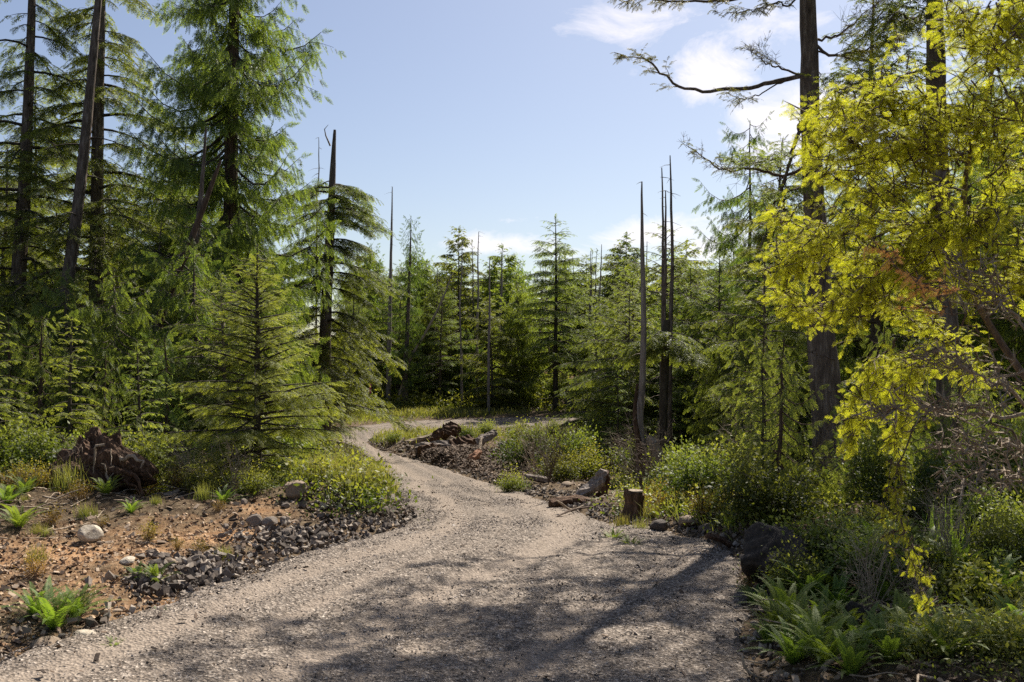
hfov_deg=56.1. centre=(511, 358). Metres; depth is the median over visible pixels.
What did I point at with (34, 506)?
scattered sticks
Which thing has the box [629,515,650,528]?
grass tuft
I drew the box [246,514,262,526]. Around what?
rock
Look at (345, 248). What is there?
hemlock tree
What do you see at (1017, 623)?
fern
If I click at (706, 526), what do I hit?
rock
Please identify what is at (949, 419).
conifer sapling
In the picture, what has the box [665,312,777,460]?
conifer sapling
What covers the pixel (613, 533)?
fern
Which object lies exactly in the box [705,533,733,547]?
log
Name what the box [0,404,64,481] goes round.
shrub
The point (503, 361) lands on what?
conifer tree
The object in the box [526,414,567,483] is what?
bare bush
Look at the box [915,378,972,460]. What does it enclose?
conifer sapling
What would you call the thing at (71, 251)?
dead tree
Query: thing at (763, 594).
fern
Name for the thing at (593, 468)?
shrub
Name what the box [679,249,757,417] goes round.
conifer tree
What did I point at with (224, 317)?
conifer tree
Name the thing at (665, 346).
hemlock tree
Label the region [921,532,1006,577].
fern
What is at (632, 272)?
conifer tree
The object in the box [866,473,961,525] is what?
shrub
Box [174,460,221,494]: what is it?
shrub
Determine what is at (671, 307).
dead tree
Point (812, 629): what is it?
fern
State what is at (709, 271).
conifer tree
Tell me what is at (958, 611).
fern
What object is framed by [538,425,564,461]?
shrub
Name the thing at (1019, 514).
shrub
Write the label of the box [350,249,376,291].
conifer tree
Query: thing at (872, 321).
conifer tree
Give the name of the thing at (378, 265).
conifer tree
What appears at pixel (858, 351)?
conifer tree
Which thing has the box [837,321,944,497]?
conifer sapling
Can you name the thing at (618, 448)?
bare bush
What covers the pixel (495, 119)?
sky
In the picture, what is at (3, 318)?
conifer tree
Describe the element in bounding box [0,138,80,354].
hemlock tree
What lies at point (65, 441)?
shrub
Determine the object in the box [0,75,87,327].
hemlock tree
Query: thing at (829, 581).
fern
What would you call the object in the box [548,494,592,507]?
log
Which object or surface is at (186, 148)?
hemlock tree
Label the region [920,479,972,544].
bare bush
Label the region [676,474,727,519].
plant
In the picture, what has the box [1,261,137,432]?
conifer tree
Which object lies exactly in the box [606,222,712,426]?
conifer tree
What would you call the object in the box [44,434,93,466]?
bare bush
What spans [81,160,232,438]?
cedar tree
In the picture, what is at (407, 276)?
conifer tree
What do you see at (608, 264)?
conifer tree
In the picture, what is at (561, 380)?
shrub
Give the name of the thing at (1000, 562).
shrub
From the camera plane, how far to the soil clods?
10.43 m
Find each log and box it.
[393,437,404,452]
[404,433,442,444]
[414,440,450,455]
[417,443,440,455]
[425,428,443,441]
[441,421,460,439]
[448,434,476,445]
[468,449,481,459]
[475,429,497,445]
[478,437,481,448]
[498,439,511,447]
[523,474,553,483]
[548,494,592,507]
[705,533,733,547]
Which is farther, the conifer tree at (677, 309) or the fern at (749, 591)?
the conifer tree at (677, 309)
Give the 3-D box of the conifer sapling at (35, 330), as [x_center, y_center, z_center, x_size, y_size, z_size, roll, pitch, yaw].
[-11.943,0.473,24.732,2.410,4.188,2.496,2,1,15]
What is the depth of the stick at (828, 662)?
6.46 m
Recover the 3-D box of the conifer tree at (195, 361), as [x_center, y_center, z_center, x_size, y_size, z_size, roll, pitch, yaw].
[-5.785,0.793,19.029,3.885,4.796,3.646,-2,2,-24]
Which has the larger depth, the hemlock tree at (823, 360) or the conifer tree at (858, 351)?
the conifer tree at (858, 351)
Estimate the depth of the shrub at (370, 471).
13.80 m
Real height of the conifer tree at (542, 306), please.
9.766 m
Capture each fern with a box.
[0,480,31,503]
[0,503,50,527]
[0,580,79,614]
[6,474,51,492]
[9,576,125,629]
[32,583,108,617]
[86,474,128,493]
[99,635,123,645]
[115,498,146,512]
[124,560,153,577]
[130,561,174,582]
[205,484,243,502]
[357,482,385,496]
[358,492,383,506]
[602,528,627,537]
[620,534,645,544]
[655,485,677,499]
[668,495,686,512]
[714,515,739,527]
[732,583,770,604]
[736,615,849,664]
[737,573,828,620]
[741,617,781,643]
[743,587,792,608]
[743,595,810,634]
[744,508,789,524]
[754,591,839,633]
[758,603,890,665]
[770,559,853,600]
[771,598,856,640]
[795,629,908,678]
[796,557,858,594]
[797,584,883,624]
[802,570,877,607]
[815,589,889,633]
[830,599,902,647]
[837,609,929,662]
[847,512,892,536]
[849,572,927,603]
[861,604,950,651]
[862,588,938,633]
[885,609,1003,657]
[890,586,964,613]
[892,596,982,628]
[916,525,987,568]
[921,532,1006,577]
[939,596,1021,624]
[950,553,1023,600]
[951,619,1000,642]
[962,591,1023,622]
[975,609,1023,647]
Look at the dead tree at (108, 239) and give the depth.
33.97 m
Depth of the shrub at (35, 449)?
14.40 m
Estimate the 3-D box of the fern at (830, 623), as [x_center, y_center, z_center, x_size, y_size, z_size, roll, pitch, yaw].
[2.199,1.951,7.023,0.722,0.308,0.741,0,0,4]
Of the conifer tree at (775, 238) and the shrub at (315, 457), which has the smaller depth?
the shrub at (315, 457)
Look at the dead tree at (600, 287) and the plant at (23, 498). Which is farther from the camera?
the dead tree at (600, 287)
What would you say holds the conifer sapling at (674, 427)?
on the ground at (178, 507)
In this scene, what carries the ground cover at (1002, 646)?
on the ground at (178, 507)
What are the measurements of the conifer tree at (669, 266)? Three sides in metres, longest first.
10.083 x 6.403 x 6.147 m
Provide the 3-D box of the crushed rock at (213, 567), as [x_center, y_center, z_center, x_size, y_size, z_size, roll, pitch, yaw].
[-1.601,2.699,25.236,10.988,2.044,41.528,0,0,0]
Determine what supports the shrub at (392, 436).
on the ground at (178, 507)
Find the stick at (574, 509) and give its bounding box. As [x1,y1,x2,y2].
[555,506,593,516]
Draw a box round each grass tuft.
[609,512,630,525]
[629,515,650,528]
[639,500,662,518]
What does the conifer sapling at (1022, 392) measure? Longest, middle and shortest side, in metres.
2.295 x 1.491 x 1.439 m
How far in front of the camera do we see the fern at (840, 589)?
8.09 m
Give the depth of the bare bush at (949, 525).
8.90 m
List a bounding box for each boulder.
[77,525,103,542]
[649,519,667,530]
[740,522,823,589]
[844,601,879,635]
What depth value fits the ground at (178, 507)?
11.17 m
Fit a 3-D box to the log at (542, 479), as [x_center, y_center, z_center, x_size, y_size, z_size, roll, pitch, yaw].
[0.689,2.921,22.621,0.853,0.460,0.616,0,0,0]
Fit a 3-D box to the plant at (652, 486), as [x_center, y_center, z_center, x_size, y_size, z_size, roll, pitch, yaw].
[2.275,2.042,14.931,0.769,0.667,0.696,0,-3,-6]
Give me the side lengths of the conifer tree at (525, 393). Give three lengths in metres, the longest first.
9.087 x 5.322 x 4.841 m
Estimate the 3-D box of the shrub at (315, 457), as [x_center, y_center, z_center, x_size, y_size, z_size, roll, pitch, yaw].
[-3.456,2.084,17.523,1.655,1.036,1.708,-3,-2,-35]
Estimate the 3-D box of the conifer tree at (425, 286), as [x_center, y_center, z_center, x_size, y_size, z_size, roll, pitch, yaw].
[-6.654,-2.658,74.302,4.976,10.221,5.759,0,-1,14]
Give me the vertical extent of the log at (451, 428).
0.903 m
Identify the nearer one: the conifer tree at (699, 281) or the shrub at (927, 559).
the shrub at (927, 559)
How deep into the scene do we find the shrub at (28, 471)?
13.65 m
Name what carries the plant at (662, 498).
on the ground at (178, 507)
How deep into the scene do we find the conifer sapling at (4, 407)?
16.84 m
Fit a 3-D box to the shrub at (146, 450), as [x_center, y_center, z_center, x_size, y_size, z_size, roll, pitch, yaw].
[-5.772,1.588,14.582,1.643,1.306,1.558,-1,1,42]
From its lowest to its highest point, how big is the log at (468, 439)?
0.996 m
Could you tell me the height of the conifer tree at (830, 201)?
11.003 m
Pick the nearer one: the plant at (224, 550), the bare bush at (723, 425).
the plant at (224, 550)
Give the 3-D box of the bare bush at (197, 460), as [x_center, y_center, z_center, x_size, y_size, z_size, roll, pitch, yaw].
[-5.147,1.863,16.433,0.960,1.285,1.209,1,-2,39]
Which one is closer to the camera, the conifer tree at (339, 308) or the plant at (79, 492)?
the plant at (79, 492)
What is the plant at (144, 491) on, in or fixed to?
on the ground at (178, 507)
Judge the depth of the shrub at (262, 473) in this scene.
16.31 m
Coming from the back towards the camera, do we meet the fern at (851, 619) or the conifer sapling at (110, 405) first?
the conifer sapling at (110, 405)
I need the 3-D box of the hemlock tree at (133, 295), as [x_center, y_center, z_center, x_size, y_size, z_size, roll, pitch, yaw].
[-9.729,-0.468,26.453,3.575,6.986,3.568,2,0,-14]
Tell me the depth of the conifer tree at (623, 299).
50.23 m
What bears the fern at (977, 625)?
on the ground at (178, 507)
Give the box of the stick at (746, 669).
[741,655,764,678]
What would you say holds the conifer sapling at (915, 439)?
on the ground at (178, 507)
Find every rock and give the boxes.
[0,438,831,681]
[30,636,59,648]
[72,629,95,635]
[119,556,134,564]
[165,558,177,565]
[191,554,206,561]
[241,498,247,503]
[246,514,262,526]
[261,516,277,525]
[280,528,293,535]
[281,503,289,507]
[285,480,306,498]
[314,531,328,540]
[379,506,392,514]
[561,481,571,486]
[678,515,698,526]
[698,523,714,532]
[750,621,759,626]
[753,630,759,637]
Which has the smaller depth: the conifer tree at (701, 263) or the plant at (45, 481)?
the plant at (45, 481)
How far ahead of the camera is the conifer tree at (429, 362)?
61.89 m
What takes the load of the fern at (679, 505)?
on the ground at (178, 507)
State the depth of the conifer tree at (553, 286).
80.60 m
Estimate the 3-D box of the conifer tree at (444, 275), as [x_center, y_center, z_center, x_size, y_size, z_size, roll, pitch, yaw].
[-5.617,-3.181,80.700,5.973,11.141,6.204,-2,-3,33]
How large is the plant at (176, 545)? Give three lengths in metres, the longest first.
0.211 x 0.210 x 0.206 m
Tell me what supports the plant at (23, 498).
on the ground at (178, 507)
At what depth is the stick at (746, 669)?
6.59 m
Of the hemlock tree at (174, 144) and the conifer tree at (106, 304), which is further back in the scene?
the hemlock tree at (174, 144)
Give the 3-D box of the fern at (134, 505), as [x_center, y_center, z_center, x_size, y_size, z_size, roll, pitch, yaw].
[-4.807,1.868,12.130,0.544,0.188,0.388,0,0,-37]
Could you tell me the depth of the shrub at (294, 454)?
18.12 m
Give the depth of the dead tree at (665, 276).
25.46 m
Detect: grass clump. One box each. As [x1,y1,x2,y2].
[915,496,971,549]
[924,508,998,552]
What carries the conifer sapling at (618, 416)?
on the ground at (178, 507)
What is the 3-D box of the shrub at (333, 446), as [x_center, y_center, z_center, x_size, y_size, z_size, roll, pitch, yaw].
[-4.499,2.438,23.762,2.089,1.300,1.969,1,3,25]
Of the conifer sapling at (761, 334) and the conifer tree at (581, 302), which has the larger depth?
the conifer tree at (581, 302)
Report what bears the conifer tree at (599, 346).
on the ground at (178, 507)
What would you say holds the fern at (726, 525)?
on the ground at (178, 507)
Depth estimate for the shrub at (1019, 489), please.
10.62 m
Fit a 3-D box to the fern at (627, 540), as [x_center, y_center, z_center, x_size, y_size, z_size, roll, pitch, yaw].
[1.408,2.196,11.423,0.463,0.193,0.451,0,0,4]
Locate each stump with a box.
[11,426,159,497]
[564,383,571,404]
[594,469,609,497]
[618,489,644,520]
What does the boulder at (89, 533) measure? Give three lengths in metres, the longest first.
0.316 x 0.230 x 0.216 m
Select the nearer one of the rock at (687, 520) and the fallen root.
the rock at (687, 520)
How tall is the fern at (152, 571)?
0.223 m
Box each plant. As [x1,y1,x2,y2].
[0,458,34,493]
[14,548,52,575]
[18,494,29,501]
[20,456,64,490]
[23,541,55,564]
[25,520,49,533]
[36,502,65,526]
[37,527,52,537]
[43,458,91,493]
[57,472,103,499]
[69,498,100,519]
[95,514,112,526]
[121,466,170,495]
[136,517,166,541]
[146,472,161,494]
[149,495,165,505]
[154,458,195,491]
[168,536,185,549]
[187,535,209,552]
[188,479,217,502]
[201,478,217,491]
[211,498,229,511]
[213,543,233,560]
[643,471,669,497]
[646,483,680,512]
[646,492,659,507]
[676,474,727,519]
[704,480,741,512]
[732,574,760,588]
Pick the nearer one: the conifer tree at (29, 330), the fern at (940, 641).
the fern at (940, 641)
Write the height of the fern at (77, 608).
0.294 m
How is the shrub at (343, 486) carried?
on the ground at (178, 507)
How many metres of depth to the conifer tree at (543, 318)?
79.42 m
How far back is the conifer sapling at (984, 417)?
17.43 m
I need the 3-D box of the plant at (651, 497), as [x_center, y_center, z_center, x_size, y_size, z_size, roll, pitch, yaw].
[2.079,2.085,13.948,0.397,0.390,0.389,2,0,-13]
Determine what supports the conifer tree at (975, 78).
on the ground at (178, 507)
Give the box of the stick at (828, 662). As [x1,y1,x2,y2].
[823,656,883,666]
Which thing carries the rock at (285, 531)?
on the ground at (178, 507)
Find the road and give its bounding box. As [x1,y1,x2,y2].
[0,416,752,681]
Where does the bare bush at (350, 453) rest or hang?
on the ground at (178, 507)
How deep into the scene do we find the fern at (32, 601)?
7.93 m
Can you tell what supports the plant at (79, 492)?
on the ground at (178, 507)
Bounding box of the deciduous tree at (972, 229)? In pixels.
[749,0,1023,616]
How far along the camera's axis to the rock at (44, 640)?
7.40 m
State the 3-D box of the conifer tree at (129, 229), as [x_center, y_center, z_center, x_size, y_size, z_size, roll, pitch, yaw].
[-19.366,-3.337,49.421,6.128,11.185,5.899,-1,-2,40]
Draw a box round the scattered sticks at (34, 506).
[0,434,1023,681]
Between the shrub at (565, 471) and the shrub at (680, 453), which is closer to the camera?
the shrub at (680, 453)
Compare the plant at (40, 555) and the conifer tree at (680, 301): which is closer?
the plant at (40, 555)
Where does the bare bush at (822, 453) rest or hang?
on the ground at (178, 507)
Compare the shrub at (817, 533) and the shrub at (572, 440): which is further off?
the shrub at (572, 440)
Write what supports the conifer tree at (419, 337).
on the ground at (178, 507)
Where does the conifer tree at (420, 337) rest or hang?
on the ground at (178, 507)
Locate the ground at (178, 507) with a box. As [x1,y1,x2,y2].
[0,339,1023,681]
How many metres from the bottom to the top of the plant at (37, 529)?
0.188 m
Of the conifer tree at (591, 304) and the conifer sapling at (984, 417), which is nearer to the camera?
the conifer sapling at (984, 417)
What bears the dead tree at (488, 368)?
on the ground at (178, 507)
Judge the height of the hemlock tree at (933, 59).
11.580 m
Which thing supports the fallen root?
on the ground at (178, 507)
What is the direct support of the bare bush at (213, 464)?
on the ground at (178, 507)
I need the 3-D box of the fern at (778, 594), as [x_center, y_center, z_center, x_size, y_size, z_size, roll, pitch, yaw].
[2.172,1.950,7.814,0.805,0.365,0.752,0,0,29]
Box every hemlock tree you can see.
[0,0,152,366]
[0,0,222,355]
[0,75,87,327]
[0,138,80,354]
[8,163,104,333]
[103,215,189,431]
[124,140,201,289]
[129,141,214,302]
[135,173,214,295]
[145,253,357,494]
[268,125,430,446]
[506,214,604,411]
[608,0,925,493]
[613,320,712,462]
[798,0,1023,480]
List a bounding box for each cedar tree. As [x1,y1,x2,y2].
[0,164,60,336]
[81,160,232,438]
[105,0,352,421]
[112,128,244,422]
[210,169,285,291]
[239,241,296,427]
[384,214,429,403]
[666,110,801,354]
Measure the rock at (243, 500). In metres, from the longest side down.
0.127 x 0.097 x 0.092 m
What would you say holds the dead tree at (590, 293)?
on the ground at (178, 507)
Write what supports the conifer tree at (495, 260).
on the ground at (178, 507)
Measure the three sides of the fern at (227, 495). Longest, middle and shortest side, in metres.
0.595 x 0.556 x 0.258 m
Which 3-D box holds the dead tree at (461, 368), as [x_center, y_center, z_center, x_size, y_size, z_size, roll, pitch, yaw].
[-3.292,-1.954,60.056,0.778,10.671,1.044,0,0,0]
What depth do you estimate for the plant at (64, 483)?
12.81 m
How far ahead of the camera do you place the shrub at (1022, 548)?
9.10 m
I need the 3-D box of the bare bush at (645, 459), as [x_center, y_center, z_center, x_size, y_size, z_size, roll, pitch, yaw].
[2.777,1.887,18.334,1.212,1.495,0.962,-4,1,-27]
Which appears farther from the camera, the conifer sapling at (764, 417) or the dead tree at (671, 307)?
the dead tree at (671, 307)
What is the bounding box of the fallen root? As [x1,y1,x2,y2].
[573,468,607,496]
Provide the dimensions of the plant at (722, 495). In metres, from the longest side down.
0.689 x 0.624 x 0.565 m
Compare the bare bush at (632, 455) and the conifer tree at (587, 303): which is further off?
the conifer tree at (587, 303)
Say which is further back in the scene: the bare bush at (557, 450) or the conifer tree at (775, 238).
the conifer tree at (775, 238)
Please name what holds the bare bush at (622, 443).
on the ground at (178, 507)
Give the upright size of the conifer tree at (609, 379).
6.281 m
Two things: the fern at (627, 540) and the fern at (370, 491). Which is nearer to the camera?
the fern at (627, 540)
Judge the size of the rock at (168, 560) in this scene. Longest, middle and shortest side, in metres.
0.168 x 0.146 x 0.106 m
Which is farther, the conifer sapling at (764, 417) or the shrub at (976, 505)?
the conifer sapling at (764, 417)
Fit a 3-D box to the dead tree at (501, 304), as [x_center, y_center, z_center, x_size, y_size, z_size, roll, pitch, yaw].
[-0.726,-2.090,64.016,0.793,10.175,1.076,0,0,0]
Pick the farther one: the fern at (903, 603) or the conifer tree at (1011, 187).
the conifer tree at (1011, 187)
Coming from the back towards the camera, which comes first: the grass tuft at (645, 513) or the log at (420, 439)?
the log at (420, 439)
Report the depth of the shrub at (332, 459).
14.76 m
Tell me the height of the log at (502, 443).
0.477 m
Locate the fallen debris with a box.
[0,472,751,681]
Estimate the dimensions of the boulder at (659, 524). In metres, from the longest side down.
0.230 x 0.226 x 0.177 m
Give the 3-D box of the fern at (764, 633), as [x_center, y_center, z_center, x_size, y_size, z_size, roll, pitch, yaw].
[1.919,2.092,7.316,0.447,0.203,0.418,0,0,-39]
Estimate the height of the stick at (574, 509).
0.095 m
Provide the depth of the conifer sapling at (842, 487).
13.29 m
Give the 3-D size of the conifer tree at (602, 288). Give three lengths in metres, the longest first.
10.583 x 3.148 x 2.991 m
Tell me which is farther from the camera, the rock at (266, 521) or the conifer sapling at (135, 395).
the conifer sapling at (135, 395)
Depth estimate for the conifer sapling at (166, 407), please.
17.76 m
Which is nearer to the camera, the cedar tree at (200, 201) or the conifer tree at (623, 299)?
the cedar tree at (200, 201)
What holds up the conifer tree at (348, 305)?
on the ground at (178, 507)
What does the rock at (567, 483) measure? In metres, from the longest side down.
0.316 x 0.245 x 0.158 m
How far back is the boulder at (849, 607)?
7.29 m
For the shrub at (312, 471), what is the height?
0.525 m
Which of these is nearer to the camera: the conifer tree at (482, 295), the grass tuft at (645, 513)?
the grass tuft at (645, 513)
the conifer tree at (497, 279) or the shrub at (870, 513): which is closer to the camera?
the shrub at (870, 513)
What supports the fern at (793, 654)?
on the ground at (178, 507)
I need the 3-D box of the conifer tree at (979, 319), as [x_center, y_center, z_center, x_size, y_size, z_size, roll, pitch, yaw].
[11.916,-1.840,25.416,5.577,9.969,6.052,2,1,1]
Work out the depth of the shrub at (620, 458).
24.34 m
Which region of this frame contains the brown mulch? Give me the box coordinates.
[355,439,608,484]
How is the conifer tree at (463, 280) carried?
on the ground at (178, 507)
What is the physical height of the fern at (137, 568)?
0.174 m
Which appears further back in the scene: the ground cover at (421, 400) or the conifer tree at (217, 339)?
the ground cover at (421, 400)
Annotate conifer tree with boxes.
[0,271,38,381]
[0,289,36,419]
[0,315,30,425]
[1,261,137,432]
[4,310,44,378]
[12,286,128,415]
[16,257,191,461]
[60,164,150,309]
[72,269,132,400]
[88,221,123,300]
[105,318,169,427]
[110,192,151,312]
[117,232,281,464]
[136,279,321,465]
[160,236,334,466]
[168,282,266,427]
[168,300,264,427]
[294,323,373,450]
[331,272,370,371]
[332,269,381,364]
[332,273,382,365]
[332,276,385,384]
[334,242,388,360]
[337,293,391,391]
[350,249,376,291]
[360,255,388,309]
[361,281,416,388]
[366,278,402,341]
[370,263,426,394]
[371,273,414,383]
[383,268,413,334]
[399,243,441,356]
[399,258,418,304]
[400,301,455,390]
[403,259,438,371]
[409,283,468,399]
[409,302,453,391]
[410,266,459,398]
[426,226,495,381]
[430,257,456,293]
[437,327,491,402]
[439,259,475,371]
[453,296,538,411]
[453,299,503,382]
[458,244,543,384]
[461,239,491,352]
[474,275,500,349]
[480,278,551,407]
[484,260,505,321]
[486,255,552,377]
[492,270,526,332]
[501,299,545,378]
[525,258,558,370]
[530,266,558,394]
[531,258,561,378]
[531,278,561,365]
[542,257,572,375]
[545,247,587,367]
[552,259,585,385]
[552,309,624,437]
[553,268,698,454]
[558,254,606,365]
[563,253,587,376]
[564,265,659,452]
[567,293,659,435]
[568,279,603,331]
[570,285,689,466]
[575,248,603,334]
[575,308,636,419]
[578,242,648,342]
[579,253,637,375]
[580,248,598,357]
[598,280,640,367]
[603,232,645,287]
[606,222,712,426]
[608,263,660,365]
[612,258,651,301]
[619,264,724,449]
[649,262,753,452]
[650,238,714,322]
[653,253,689,299]
[653,278,714,355]
[677,266,710,336]
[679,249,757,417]
[690,133,844,442]
[695,259,717,289]
[702,231,756,310]
[703,180,801,357]
[705,256,740,336]
[736,193,803,315]
[759,0,984,443]
[802,165,912,329]
[826,185,914,428]
[835,168,927,445]
[854,105,1023,455]
[883,161,952,353]
[902,52,1023,401]
[931,63,1023,435]
[959,70,1023,362]
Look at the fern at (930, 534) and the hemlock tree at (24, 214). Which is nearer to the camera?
the fern at (930, 534)
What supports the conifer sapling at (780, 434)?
on the ground at (178, 507)
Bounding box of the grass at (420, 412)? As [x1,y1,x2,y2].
[275,398,749,540]
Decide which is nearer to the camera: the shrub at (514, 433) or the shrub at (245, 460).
the shrub at (245, 460)
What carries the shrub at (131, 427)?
on the ground at (178, 507)
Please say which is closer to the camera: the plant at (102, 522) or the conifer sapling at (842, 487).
the plant at (102, 522)
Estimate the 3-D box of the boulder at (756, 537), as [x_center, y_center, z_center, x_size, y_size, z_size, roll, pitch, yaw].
[2.574,1.908,9.069,0.880,0.692,0.888,1,-3,-40]
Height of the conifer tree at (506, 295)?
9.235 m
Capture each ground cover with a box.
[1,415,432,520]
[338,364,581,411]
[530,418,1023,615]
[714,525,1023,681]
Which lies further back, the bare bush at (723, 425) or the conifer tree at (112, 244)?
the conifer tree at (112, 244)
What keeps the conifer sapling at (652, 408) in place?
on the ground at (178, 507)
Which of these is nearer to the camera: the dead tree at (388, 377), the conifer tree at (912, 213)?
the conifer tree at (912, 213)
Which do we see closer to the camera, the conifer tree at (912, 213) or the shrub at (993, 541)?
the shrub at (993, 541)
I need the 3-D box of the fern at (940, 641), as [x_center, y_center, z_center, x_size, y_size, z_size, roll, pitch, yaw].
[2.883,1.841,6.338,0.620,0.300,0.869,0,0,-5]
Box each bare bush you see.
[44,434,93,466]
[155,432,187,480]
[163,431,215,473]
[180,441,222,473]
[186,442,229,485]
[200,430,269,493]
[331,439,364,468]
[510,420,557,473]
[513,420,534,463]
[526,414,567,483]
[532,414,575,476]
[537,432,573,477]
[583,427,623,468]
[602,421,649,476]
[602,422,648,476]
[607,402,683,494]
[616,430,649,476]
[629,417,673,483]
[703,380,801,478]
[799,410,869,494]
[822,424,873,493]
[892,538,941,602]
[901,463,1010,573]
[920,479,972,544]
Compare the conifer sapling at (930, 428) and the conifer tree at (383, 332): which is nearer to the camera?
the conifer sapling at (930, 428)
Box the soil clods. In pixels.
[0,481,394,650]
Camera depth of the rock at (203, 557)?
9.91 m
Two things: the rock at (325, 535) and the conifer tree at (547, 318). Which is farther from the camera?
the conifer tree at (547, 318)
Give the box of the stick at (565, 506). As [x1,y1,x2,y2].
[555,500,583,510]
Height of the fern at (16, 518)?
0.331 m
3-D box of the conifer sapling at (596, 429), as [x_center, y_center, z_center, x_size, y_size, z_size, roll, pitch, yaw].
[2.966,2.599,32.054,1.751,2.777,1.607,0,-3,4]
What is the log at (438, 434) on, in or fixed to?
on the ground at (178, 507)
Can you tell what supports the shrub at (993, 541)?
on the ground at (178, 507)
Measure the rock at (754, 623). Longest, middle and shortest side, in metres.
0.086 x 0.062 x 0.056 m
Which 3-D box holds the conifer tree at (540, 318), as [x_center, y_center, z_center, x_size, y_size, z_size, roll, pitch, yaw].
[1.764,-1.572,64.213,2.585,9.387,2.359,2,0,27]
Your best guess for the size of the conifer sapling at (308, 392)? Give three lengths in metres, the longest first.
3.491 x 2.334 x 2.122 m
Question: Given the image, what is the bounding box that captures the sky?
[0,0,1023,338]
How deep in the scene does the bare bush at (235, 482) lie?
13.63 m
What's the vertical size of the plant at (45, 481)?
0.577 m
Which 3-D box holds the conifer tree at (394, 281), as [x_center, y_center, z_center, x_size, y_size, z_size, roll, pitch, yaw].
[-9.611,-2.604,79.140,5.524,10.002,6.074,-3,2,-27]
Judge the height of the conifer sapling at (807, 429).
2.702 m
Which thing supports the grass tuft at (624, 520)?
on the ground at (178, 507)
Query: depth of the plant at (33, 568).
9.13 m
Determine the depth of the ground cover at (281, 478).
13.64 m
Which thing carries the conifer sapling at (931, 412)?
on the ground at (178, 507)
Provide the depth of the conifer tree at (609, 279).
63.22 m
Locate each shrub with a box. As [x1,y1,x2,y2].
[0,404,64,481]
[3,416,76,472]
[4,458,47,490]
[16,425,86,472]
[82,420,147,439]
[101,421,191,495]
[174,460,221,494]
[196,443,294,491]
[220,460,288,485]
[231,459,281,496]
[237,423,331,477]
[284,444,341,475]
[289,447,340,481]
[311,436,366,460]
[314,445,370,475]
[326,462,372,493]
[333,452,377,478]
[345,457,395,493]
[384,430,405,443]
[456,424,478,437]
[473,419,502,433]
[486,416,555,467]
[489,463,536,491]
[493,416,545,448]
[499,421,531,437]
[504,422,531,438]
[527,443,587,482]
[529,419,603,470]
[532,370,575,399]
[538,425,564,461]
[539,422,611,477]
[543,415,575,437]
[557,435,622,479]
[561,423,600,437]
[594,428,680,476]
[632,438,717,493]
[646,435,739,502]
[651,433,765,499]
[658,445,712,470]
[696,434,841,523]
[698,438,793,458]
[751,533,848,596]
[754,497,892,575]
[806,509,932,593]
[810,418,954,511]
[830,499,890,539]
[857,527,953,575]
[865,508,936,554]
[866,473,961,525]
[898,406,1023,509]
[903,447,980,502]
[910,475,1014,544]
[940,455,1023,520]
[951,500,1023,568]
[966,486,1023,563]
[973,539,1023,590]
[1007,505,1023,571]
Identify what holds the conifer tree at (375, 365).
on the ground at (178, 507)
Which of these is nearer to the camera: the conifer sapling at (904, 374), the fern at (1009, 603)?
the fern at (1009, 603)
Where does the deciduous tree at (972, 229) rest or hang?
on the ground at (178, 507)
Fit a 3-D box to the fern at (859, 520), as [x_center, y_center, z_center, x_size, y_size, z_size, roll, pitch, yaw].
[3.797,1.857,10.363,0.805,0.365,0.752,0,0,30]
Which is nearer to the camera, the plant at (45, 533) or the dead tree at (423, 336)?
the plant at (45, 533)
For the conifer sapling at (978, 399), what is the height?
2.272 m
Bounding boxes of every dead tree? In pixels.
[40,0,129,356]
[107,179,119,301]
[128,160,141,306]
[311,137,322,342]
[385,187,392,401]
[396,274,452,401]
[453,242,464,404]
[475,232,480,396]
[486,257,493,411]
[498,252,502,392]
[588,251,594,371]
[597,244,602,369]
[629,181,665,484]
[652,190,677,379]
[653,168,678,398]
[657,155,685,454]
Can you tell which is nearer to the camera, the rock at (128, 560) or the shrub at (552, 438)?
the rock at (128, 560)
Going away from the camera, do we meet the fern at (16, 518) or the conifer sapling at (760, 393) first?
the fern at (16, 518)
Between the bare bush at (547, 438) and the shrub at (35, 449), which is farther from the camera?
the bare bush at (547, 438)
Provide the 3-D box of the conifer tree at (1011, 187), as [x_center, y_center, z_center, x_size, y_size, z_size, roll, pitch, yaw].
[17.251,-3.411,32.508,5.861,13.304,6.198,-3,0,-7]
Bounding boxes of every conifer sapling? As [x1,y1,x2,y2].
[0,310,107,451]
[0,311,64,440]
[0,313,52,466]
[3,295,85,427]
[9,314,121,448]
[57,348,143,445]
[102,340,188,479]
[119,333,216,479]
[124,324,157,430]
[155,388,213,463]
[276,361,325,455]
[280,358,321,464]
[584,397,616,457]
[590,362,632,471]
[613,313,708,454]
[644,373,697,450]
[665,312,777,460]
[689,239,849,472]
[689,315,747,429]
[694,325,834,489]
[700,329,857,514]
[705,364,752,441]
[712,278,860,461]
[727,350,796,493]
[734,384,793,473]
[742,282,892,475]
[756,402,806,486]
[787,371,868,484]
[821,389,888,504]
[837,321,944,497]
[857,348,935,486]
[876,398,928,462]
[884,334,928,458]
[902,370,995,491]
[915,342,980,458]
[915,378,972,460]
[928,349,1021,455]
[964,372,1023,464]
[968,386,998,463]
[970,383,1004,454]
[1005,381,1023,435]
[1006,405,1023,459]
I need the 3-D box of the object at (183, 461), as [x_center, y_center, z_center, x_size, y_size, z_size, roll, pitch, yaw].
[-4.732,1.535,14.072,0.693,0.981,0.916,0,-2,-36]

